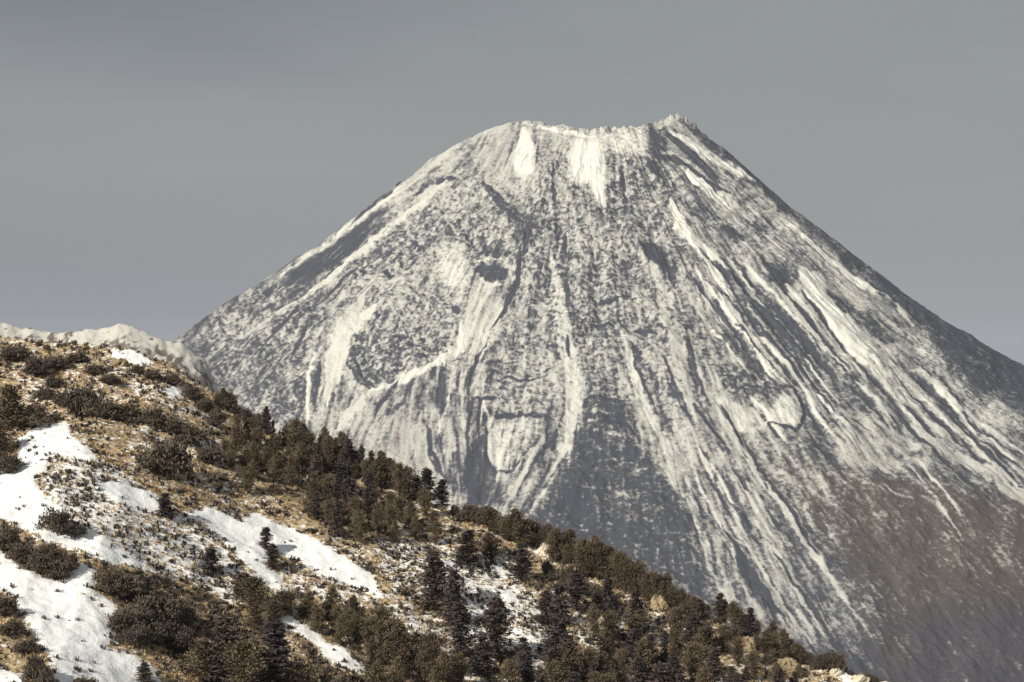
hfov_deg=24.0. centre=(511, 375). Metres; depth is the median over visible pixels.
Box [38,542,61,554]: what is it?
bush
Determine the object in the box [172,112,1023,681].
mountain
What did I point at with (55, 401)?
bush
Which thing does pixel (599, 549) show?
pine tree
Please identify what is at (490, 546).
pine tree
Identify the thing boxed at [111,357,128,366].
rock outcrop
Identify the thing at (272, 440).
pine tree
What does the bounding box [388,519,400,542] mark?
pine tree
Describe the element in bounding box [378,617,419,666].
pine tree
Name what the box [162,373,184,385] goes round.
bush
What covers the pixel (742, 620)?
fir tree
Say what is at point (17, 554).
bush
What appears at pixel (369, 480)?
fir tree
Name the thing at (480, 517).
bush
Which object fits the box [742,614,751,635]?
fir tree
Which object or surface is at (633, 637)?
fir tree
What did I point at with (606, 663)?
pine tree
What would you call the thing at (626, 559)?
pine tree
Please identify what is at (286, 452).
pine tree
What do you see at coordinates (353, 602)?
pine tree
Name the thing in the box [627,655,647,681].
fir tree
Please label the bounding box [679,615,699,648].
fir tree
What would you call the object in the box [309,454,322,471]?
pine tree
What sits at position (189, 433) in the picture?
bush
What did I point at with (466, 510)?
bush
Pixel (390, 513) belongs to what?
pine tree
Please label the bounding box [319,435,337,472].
pine tree
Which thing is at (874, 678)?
bush
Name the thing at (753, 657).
pine tree
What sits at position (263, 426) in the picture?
fir tree
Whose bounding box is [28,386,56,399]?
bush
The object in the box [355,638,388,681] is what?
pine tree
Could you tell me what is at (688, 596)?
pine tree
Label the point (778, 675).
fir tree
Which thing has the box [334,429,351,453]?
pine tree
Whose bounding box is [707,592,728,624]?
fir tree
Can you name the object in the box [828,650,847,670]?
bush
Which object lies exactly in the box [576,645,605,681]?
pine tree
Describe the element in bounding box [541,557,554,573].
bush
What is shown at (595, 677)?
pine tree
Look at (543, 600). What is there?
fir tree
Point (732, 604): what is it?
pine tree
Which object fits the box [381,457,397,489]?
pine tree
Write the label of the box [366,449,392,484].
pine tree
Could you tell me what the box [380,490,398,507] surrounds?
pine tree
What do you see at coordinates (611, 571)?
pine tree
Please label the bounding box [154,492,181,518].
fir tree
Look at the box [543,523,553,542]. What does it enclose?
pine tree
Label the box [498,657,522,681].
pine tree
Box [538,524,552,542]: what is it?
pine tree
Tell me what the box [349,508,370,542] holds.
pine tree
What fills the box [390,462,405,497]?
pine tree
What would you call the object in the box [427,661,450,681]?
pine tree
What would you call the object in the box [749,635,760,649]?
bush
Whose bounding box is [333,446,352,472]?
pine tree
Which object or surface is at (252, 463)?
pine tree
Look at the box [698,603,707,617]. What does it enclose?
pine tree
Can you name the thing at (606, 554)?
pine tree
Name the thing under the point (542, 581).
scrub
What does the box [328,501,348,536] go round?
fir tree
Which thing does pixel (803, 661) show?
bush
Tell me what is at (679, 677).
fir tree
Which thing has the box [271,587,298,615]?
pine tree
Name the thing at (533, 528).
pine tree
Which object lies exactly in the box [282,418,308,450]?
pine tree
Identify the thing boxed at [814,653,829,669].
bush
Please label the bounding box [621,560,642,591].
pine tree
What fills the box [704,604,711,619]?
pine tree
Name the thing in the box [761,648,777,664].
bush
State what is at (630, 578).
pine tree
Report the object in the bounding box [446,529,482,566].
fir tree
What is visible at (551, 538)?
pine tree
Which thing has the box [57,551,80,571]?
bush
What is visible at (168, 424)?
bush
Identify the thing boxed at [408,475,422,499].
fir tree
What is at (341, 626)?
pine tree
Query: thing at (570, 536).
pine tree
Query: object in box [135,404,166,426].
bush
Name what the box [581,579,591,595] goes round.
bush
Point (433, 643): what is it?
pine tree
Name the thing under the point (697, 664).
pine tree
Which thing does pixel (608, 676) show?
pine tree
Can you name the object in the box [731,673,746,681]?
fir tree
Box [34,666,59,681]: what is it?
bush
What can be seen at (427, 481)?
fir tree
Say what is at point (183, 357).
hill
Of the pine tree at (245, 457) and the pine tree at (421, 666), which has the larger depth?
the pine tree at (245, 457)
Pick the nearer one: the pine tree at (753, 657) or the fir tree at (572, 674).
the fir tree at (572, 674)
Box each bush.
[0,344,32,361]
[0,380,42,430]
[0,450,25,473]
[0,521,23,552]
[0,592,19,616]
[0,617,27,635]
[5,539,41,565]
[10,400,51,428]
[13,635,40,653]
[18,547,58,574]
[18,651,50,680]
[19,355,57,374]
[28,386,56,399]
[32,503,81,535]
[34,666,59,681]
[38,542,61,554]
[41,558,74,579]
[42,375,67,387]
[43,344,51,349]
[43,354,73,368]
[50,392,62,406]
[56,381,105,418]
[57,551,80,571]
[61,518,88,536]
[66,351,90,362]
[73,675,92,681]
[81,362,111,374]
[88,676,98,681]
[90,398,121,418]
[92,565,130,595]
[100,372,122,385]
[104,609,136,632]
[108,401,143,422]
[114,572,150,598]
[114,598,160,626]
[114,621,156,647]
[130,364,145,372]
[133,591,178,619]
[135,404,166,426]
[135,433,199,479]
[143,368,163,380]
[145,616,178,645]
[153,414,190,433]
[159,594,195,624]
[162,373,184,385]
[163,623,198,654]
[171,422,210,444]
[179,602,203,627]
[182,384,204,399]
[193,397,217,412]
[193,443,226,465]
[206,408,227,427]
[213,393,222,404]
[220,396,230,408]
[226,390,237,404]
[238,407,251,421]
[243,409,255,420]
[279,670,311,681]
[328,672,359,681]
[449,503,459,514]
[454,512,464,520]
[458,501,475,520]
[469,504,482,522]
[476,509,488,524]
[490,512,504,530]
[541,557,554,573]
[544,569,556,580]
[560,563,575,578]
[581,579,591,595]
[590,584,601,599]
[679,610,706,626]
[698,626,714,640]
[715,622,729,632]
[719,640,730,651]
[726,622,745,640]
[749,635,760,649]
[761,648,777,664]
[798,648,812,663]
[809,652,822,669]
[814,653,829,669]
[826,650,842,669]
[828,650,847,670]
[847,668,854,674]
[860,671,870,676]
[869,675,881,681]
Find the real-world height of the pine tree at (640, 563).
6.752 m
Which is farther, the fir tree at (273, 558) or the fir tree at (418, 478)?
the fir tree at (418, 478)
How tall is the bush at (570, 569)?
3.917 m
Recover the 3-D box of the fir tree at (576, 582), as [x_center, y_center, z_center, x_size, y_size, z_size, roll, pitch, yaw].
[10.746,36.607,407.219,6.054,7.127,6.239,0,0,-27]
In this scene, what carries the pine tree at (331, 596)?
on the hillside
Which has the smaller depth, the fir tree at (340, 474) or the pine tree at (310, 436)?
the fir tree at (340, 474)
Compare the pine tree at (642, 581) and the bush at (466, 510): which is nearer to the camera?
the pine tree at (642, 581)
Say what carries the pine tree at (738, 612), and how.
on the hillside
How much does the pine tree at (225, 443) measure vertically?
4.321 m
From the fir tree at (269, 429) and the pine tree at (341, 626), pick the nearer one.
the pine tree at (341, 626)
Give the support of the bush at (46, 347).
on the hillside
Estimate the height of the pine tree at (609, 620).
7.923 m
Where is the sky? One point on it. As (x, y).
(161, 160)
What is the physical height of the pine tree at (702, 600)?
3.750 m
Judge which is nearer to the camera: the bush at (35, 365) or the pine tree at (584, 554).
the pine tree at (584, 554)
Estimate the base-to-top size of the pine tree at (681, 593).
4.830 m
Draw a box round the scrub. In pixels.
[0,335,887,681]
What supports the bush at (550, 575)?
on the hillside
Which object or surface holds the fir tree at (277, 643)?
on the hillside
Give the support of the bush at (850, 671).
on the hillside
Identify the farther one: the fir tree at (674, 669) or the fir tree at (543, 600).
the fir tree at (543, 600)
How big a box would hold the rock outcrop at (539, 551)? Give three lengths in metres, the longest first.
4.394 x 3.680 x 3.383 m
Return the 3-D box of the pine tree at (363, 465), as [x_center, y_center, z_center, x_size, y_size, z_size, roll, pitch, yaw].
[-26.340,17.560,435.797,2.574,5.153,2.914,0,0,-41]
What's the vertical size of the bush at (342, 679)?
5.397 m
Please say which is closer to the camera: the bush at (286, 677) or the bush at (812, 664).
the bush at (286, 677)
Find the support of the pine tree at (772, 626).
on the hillside
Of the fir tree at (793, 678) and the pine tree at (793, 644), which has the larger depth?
the pine tree at (793, 644)
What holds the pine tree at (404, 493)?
on the hillside
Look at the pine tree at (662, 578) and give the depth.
418.34 m
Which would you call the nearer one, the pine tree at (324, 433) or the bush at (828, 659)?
the bush at (828, 659)
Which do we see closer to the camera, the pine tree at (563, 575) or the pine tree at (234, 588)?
the pine tree at (234, 588)
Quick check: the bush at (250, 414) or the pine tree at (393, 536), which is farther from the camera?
the bush at (250, 414)
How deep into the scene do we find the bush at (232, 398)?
447.30 m
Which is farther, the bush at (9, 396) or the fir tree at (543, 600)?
the bush at (9, 396)
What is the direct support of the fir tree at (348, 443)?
on the hillside
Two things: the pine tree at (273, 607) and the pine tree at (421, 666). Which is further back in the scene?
the pine tree at (273, 607)
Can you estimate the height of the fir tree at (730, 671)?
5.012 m
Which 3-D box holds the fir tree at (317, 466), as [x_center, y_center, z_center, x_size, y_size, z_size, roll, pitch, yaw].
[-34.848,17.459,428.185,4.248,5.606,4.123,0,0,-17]
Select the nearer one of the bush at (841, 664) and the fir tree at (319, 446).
the bush at (841, 664)
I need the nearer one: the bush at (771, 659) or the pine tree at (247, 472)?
the bush at (771, 659)
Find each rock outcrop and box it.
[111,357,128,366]
[536,541,551,558]
[650,594,669,611]
[741,636,757,651]
[771,657,803,678]
[829,668,842,676]
[850,674,870,681]
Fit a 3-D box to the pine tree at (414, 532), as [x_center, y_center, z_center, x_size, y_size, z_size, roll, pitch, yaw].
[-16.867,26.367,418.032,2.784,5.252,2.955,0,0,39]
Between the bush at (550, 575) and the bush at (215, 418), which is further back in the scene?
the bush at (215, 418)
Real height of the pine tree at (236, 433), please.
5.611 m
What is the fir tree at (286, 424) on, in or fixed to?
on the hillside
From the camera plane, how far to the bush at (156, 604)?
361.53 m
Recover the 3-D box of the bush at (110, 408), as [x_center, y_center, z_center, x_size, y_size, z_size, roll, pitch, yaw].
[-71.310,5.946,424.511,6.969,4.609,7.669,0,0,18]
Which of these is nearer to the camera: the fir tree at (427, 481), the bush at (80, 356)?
the fir tree at (427, 481)
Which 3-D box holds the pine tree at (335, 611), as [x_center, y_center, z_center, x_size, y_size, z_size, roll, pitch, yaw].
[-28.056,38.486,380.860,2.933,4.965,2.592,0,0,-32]
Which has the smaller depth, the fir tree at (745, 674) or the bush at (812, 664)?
the fir tree at (745, 674)
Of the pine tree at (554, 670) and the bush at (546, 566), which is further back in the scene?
the bush at (546, 566)
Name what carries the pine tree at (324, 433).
on the hillside
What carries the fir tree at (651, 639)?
on the hillside
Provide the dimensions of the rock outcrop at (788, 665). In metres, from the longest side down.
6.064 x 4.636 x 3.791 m
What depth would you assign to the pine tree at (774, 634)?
412.30 m
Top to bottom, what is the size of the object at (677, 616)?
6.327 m
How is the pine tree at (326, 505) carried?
on the hillside
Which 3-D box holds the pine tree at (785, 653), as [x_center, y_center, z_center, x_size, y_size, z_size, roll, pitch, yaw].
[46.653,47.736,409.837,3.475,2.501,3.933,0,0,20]
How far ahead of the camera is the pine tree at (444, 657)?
368.23 m
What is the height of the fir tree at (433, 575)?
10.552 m
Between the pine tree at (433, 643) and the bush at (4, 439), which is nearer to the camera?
the pine tree at (433, 643)
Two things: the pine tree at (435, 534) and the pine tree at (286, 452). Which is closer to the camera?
the pine tree at (435, 534)
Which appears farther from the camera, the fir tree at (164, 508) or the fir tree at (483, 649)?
the fir tree at (164, 508)
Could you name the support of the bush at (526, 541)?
on the hillside
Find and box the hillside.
[0,338,851,681]
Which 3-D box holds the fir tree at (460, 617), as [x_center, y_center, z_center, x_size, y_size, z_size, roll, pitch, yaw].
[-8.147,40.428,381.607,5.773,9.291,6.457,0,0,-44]
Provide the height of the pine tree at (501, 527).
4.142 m
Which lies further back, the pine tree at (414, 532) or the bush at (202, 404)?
the bush at (202, 404)
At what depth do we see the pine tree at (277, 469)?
423.74 m
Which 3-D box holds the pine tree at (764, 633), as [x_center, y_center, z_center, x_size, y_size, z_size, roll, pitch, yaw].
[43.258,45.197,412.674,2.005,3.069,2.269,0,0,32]
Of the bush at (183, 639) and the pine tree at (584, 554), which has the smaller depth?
the bush at (183, 639)
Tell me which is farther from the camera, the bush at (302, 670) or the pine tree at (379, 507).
the pine tree at (379, 507)
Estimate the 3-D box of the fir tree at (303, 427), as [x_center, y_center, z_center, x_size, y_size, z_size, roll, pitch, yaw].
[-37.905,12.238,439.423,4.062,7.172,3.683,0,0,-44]
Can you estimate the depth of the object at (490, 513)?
429.65 m
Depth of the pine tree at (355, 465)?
436.81 m
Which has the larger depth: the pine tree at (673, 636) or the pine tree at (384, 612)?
the pine tree at (673, 636)
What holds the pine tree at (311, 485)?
on the hillside
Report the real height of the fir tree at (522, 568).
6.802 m
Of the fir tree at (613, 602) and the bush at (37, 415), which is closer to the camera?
the fir tree at (613, 602)
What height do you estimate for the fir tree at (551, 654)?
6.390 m
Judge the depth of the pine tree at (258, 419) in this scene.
443.27 m
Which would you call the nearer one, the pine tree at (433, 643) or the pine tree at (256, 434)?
the pine tree at (433, 643)
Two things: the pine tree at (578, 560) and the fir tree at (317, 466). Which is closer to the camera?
the pine tree at (578, 560)
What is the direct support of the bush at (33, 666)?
on the hillside
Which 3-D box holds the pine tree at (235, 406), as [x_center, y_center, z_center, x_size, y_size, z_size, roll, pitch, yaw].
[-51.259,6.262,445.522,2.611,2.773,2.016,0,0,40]
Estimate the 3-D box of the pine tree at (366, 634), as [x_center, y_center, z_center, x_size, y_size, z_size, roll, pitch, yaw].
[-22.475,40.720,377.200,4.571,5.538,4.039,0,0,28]
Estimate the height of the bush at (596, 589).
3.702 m
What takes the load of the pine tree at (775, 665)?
on the hillside
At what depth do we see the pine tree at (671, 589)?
417.62 m
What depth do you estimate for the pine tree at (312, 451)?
438.87 m
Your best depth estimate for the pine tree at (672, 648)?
396.35 m
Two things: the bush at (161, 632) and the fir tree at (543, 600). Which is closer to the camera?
the bush at (161, 632)
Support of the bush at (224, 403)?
on the hillside
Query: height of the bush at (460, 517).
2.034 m
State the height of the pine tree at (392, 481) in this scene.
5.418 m
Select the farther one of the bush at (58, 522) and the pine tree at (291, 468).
the pine tree at (291, 468)
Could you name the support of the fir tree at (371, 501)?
on the hillside
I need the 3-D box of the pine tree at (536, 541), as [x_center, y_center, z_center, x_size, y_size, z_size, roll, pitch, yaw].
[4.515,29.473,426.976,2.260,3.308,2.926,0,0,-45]
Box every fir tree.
[134,662,157,681]
[142,578,156,594]
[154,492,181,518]
[190,614,244,681]
[197,547,227,574]
[251,616,301,681]
[255,527,273,548]
[260,406,270,433]
[261,543,286,568]
[263,411,273,434]
[270,419,276,433]
[280,428,287,445]
[284,423,290,443]
[293,423,312,458]
[306,458,324,485]
[306,491,324,518]
[316,438,323,461]
[323,440,339,471]
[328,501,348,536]
[331,460,348,498]
[337,478,356,513]
[338,439,358,475]
[357,445,365,477]
[361,472,377,505]
[363,491,381,519]
[366,450,375,465]
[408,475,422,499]
[410,548,448,610]
[414,467,443,501]
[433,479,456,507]
[433,568,474,626]
[445,602,477,655]
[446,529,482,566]
[464,635,502,678]
[475,596,519,662]
[505,543,536,580]
[510,637,535,676]
[517,650,536,681]
[530,590,556,624]
[534,673,546,681]
[536,581,579,666]
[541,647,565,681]
[564,671,578,681]
[565,571,594,611]
[597,576,622,614]
[597,593,621,635]
[624,588,652,628]
[624,627,640,664]
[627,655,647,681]
[645,633,661,671]
[646,661,673,681]
[655,630,669,662]
[666,653,688,681]
[672,673,685,681]
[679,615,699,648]
[705,647,723,681]
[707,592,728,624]
[725,666,735,681]
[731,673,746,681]
[736,614,747,635]
[739,666,752,681]
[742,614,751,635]
[746,606,759,636]
[772,667,785,681]
[788,671,798,681]
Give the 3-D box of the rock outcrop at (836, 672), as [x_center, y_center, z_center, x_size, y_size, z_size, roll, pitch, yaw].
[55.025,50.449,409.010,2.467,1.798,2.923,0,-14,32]
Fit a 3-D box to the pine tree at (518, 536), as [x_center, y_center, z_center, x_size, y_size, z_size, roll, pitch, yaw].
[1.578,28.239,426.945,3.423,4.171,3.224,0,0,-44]
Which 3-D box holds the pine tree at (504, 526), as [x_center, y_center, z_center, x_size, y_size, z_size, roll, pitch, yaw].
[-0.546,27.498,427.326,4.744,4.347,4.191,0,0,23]
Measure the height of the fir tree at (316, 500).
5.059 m
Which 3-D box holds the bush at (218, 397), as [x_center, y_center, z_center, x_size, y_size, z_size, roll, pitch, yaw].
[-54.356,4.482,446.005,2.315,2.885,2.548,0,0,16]
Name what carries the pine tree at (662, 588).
on the hillside
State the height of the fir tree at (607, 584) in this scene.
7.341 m
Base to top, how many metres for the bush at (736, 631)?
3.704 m
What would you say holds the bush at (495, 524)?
on the hillside
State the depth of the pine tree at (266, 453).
426.77 m
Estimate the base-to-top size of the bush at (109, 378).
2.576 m
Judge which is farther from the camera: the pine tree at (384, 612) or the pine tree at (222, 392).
the pine tree at (222, 392)
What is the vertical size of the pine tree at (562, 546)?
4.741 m
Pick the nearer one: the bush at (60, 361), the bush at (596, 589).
the bush at (596, 589)
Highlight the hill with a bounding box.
[0,323,218,393]
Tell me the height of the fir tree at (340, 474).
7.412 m
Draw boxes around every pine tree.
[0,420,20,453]
[176,639,228,681]
[215,387,230,400]
[217,439,230,458]
[220,634,278,681]
[222,569,253,601]
[224,450,238,468]
[228,414,242,429]
[228,422,246,451]
[229,402,240,414]
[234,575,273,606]
[236,465,258,493]
[237,448,253,467]
[238,604,268,629]
[242,417,256,442]
[246,426,266,454]
[247,441,261,464]
[247,459,257,478]
[254,413,262,428]
[259,444,273,473]
[263,599,288,618]
[264,433,285,461]
[265,454,285,481]
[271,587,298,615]
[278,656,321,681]
[281,448,294,474]
[281,453,304,486]
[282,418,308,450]
[294,439,309,473]
[295,428,319,458]
[298,591,317,618]
[301,479,320,502]
[307,603,324,632]
[308,470,319,491]
[309,443,318,462]
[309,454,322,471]
[315,426,333,450]
[316,472,338,503]
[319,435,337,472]
[319,498,334,524]
[319,584,345,616]
[328,603,341,630]
[332,611,350,641]
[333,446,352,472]
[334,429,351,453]
[340,606,355,636]
[341,595,365,623]
[343,493,367,526]
[347,612,364,637]
[348,449,364,469]
[348,461,360,479]
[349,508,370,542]
[355,618,377,644]
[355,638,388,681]
[359,459,370,482]
[360,604,396,645]
[362,662,388,681]
[365,616,391,663]
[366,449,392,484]
[368,459,385,488]
[370,502,386,535]
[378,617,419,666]
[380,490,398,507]
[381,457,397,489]
[382,503,398,530]
[385,618,406,655]
[387,654,408,681]
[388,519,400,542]
[389,465,396,489]
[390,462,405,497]
[392,496,409,522]
[395,465,420,498]
[399,477,411,498]
[400,500,419,528]
[408,514,421,540]
[410,651,432,681]
[415,630,447,670]
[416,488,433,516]
[426,510,442,532]
[426,651,459,681]
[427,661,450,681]
[429,520,443,544]
[448,647,469,681]
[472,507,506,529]
[476,530,505,555]
[479,506,489,520]
[493,518,505,537]
[496,519,514,540]
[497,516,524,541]
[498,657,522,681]
[503,508,530,538]
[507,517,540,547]
[513,528,527,543]
[523,516,540,543]
[527,523,543,544]
[532,533,541,548]
[537,528,548,546]
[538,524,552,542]
[539,659,568,681]
[542,530,559,560]
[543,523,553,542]
[547,528,566,560]
[556,539,567,560]
[557,568,569,585]
[557,639,586,678]
[559,527,577,549]
[559,543,575,565]
[568,536,589,571]
[570,545,577,570]
[572,535,593,575]
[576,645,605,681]
[580,550,593,576]
[582,603,602,640]
[585,670,606,681]
[586,538,610,579]
[588,530,604,573]
[594,646,617,678]
[596,632,617,661]
[597,607,622,649]
[598,545,611,579]
[603,541,617,579]
[603,556,615,584]
[603,672,616,681]
[607,548,635,589]
[610,647,632,681]
[615,554,634,592]
[615,592,620,608]
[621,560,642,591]
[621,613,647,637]
[622,567,641,591]
[627,637,659,680]
[634,560,651,590]
[637,570,650,600]
[638,571,658,599]
[644,571,660,597]
[653,573,667,594]
[654,583,670,605]
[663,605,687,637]
[664,572,673,596]
[664,582,679,608]
[666,642,680,668]
[667,628,681,649]
[670,589,684,606]
[675,588,685,604]
[675,604,702,618]
[679,641,708,681]
[680,648,707,680]
[683,594,690,613]
[685,595,701,613]
[690,625,717,656]
[692,666,713,681]
[693,598,705,613]
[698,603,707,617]
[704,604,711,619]
[716,629,733,642]
[718,601,729,622]
[724,600,741,624]
[727,606,746,628]
[728,635,747,662]
[744,647,765,679]
[753,619,764,636]
[754,637,774,653]
[759,630,769,637]
[763,621,779,643]
[763,662,787,681]
[770,630,779,648]
[773,628,791,653]
[776,649,794,658]
[789,642,801,661]
[789,645,810,662]
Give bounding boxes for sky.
[0,0,1023,364]
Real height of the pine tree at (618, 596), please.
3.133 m
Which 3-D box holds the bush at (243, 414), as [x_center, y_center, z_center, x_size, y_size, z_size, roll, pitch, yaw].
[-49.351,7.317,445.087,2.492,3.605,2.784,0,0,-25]
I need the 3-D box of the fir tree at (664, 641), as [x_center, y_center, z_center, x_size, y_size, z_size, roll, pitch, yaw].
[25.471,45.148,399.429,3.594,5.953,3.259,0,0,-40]
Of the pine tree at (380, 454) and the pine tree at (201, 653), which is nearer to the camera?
the pine tree at (201, 653)
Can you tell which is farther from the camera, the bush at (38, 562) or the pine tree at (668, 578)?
the pine tree at (668, 578)
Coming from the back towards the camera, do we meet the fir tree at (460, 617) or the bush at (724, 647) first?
the bush at (724, 647)
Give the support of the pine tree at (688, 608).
on the hillside
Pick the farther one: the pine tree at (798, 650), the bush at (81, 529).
the pine tree at (798, 650)
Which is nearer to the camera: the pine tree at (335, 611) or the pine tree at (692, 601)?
the pine tree at (335, 611)
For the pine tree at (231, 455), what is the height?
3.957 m
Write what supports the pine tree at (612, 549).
on the hillside
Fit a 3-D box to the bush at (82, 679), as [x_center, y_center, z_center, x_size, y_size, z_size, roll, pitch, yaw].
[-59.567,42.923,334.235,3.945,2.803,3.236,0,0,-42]
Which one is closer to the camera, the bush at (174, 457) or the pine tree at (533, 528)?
the bush at (174, 457)
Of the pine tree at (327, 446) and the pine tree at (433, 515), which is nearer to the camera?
the pine tree at (433, 515)
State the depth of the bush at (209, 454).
418.93 m
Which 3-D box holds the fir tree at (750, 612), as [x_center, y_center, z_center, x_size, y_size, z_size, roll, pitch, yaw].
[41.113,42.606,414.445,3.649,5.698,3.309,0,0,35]
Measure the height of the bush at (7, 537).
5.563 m
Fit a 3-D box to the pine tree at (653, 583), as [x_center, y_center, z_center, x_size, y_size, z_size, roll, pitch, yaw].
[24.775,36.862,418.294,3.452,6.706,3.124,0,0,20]
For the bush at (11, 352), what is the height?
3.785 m
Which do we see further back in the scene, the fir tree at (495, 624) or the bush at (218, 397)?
the bush at (218, 397)
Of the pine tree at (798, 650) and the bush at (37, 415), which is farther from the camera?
the bush at (37, 415)
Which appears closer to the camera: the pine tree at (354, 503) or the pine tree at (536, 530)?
the pine tree at (354, 503)
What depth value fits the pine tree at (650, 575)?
418.47 m
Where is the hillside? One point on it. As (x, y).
(62, 636)
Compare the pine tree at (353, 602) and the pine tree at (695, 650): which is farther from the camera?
the pine tree at (695, 650)
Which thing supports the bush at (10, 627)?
on the hillside
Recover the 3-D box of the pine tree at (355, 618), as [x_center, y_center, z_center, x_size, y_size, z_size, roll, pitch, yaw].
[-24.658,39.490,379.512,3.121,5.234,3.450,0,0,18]
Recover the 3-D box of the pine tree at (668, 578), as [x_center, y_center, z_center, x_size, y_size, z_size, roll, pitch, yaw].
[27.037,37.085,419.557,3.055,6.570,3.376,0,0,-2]
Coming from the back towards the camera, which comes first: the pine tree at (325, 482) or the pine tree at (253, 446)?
the pine tree at (253, 446)
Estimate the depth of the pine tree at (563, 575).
415.37 m
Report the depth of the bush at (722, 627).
411.16 m
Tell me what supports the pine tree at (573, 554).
on the hillside
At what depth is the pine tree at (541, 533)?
426.22 m
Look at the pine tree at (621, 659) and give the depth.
387.65 m
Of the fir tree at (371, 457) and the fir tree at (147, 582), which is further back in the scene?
the fir tree at (371, 457)
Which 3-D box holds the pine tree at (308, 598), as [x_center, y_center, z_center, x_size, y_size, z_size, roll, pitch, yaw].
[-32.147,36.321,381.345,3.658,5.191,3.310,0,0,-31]
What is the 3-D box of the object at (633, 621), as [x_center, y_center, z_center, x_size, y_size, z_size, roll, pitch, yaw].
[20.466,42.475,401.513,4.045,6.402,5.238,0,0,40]
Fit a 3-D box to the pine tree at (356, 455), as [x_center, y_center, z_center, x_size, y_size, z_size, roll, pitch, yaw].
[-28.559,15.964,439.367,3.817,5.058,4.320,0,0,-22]
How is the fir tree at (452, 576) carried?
on the hillside
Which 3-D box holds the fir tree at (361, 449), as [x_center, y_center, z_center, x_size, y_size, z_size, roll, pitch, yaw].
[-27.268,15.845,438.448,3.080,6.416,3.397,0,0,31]
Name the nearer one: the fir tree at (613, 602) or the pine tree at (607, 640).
the pine tree at (607, 640)
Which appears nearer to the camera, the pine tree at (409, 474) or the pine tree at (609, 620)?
the pine tree at (609, 620)
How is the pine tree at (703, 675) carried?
on the hillside
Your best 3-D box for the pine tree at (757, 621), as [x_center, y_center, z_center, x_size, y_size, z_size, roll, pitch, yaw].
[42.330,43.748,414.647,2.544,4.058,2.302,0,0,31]
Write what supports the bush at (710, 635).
on the hillside
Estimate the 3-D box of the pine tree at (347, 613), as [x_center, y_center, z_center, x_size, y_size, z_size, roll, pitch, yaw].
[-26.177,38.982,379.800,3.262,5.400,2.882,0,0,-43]
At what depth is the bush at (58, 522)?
375.34 m
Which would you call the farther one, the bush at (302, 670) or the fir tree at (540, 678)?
the fir tree at (540, 678)
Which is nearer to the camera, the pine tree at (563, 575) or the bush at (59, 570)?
the bush at (59, 570)
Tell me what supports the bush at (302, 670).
on the hillside
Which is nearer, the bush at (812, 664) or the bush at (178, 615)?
the bush at (178, 615)
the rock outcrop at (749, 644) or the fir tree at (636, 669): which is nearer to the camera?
the fir tree at (636, 669)
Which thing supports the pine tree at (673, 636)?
on the hillside
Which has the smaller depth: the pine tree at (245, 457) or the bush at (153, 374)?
the pine tree at (245, 457)
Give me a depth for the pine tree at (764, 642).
409.42 m
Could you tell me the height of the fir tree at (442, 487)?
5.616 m
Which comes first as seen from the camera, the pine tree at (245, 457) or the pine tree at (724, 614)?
the pine tree at (724, 614)
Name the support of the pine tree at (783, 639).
on the hillside
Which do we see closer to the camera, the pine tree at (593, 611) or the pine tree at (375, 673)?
the pine tree at (375, 673)
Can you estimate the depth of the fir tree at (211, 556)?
386.12 m
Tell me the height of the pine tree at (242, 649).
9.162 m
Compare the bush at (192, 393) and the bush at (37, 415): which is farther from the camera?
the bush at (192, 393)
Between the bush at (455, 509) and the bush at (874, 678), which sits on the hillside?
the bush at (455, 509)
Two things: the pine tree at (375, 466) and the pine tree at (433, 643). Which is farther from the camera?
the pine tree at (375, 466)
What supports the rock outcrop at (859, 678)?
on the hillside
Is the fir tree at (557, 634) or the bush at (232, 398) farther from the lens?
the bush at (232, 398)
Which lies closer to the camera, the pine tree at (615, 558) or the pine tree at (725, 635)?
the pine tree at (725, 635)
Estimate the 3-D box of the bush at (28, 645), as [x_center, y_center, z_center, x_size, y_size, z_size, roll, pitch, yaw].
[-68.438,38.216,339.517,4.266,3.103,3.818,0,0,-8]
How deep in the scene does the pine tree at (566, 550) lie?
422.80 m
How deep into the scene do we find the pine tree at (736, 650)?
402.20 m
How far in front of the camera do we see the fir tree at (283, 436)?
441.38 m
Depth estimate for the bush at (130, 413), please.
424.34 m
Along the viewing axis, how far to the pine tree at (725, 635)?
408.63 m
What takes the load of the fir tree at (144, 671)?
on the hillside
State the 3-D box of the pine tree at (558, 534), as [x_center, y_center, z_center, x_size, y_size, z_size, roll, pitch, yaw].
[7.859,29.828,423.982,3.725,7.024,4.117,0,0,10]
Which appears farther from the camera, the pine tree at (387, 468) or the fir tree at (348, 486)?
the pine tree at (387, 468)
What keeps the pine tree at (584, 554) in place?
on the hillside
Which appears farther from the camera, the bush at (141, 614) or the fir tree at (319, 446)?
the fir tree at (319, 446)
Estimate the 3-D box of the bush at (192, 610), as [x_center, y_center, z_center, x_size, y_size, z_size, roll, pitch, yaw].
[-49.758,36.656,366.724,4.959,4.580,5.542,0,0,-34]
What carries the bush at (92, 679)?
on the hillside
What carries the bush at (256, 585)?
on the hillside
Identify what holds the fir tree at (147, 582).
on the hillside
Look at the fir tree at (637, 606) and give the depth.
407.68 m
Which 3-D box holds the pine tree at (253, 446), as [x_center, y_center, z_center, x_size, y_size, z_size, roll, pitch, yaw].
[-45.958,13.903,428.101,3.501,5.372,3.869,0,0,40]
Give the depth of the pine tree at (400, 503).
422.79 m
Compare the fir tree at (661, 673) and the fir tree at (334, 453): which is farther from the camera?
the fir tree at (334, 453)

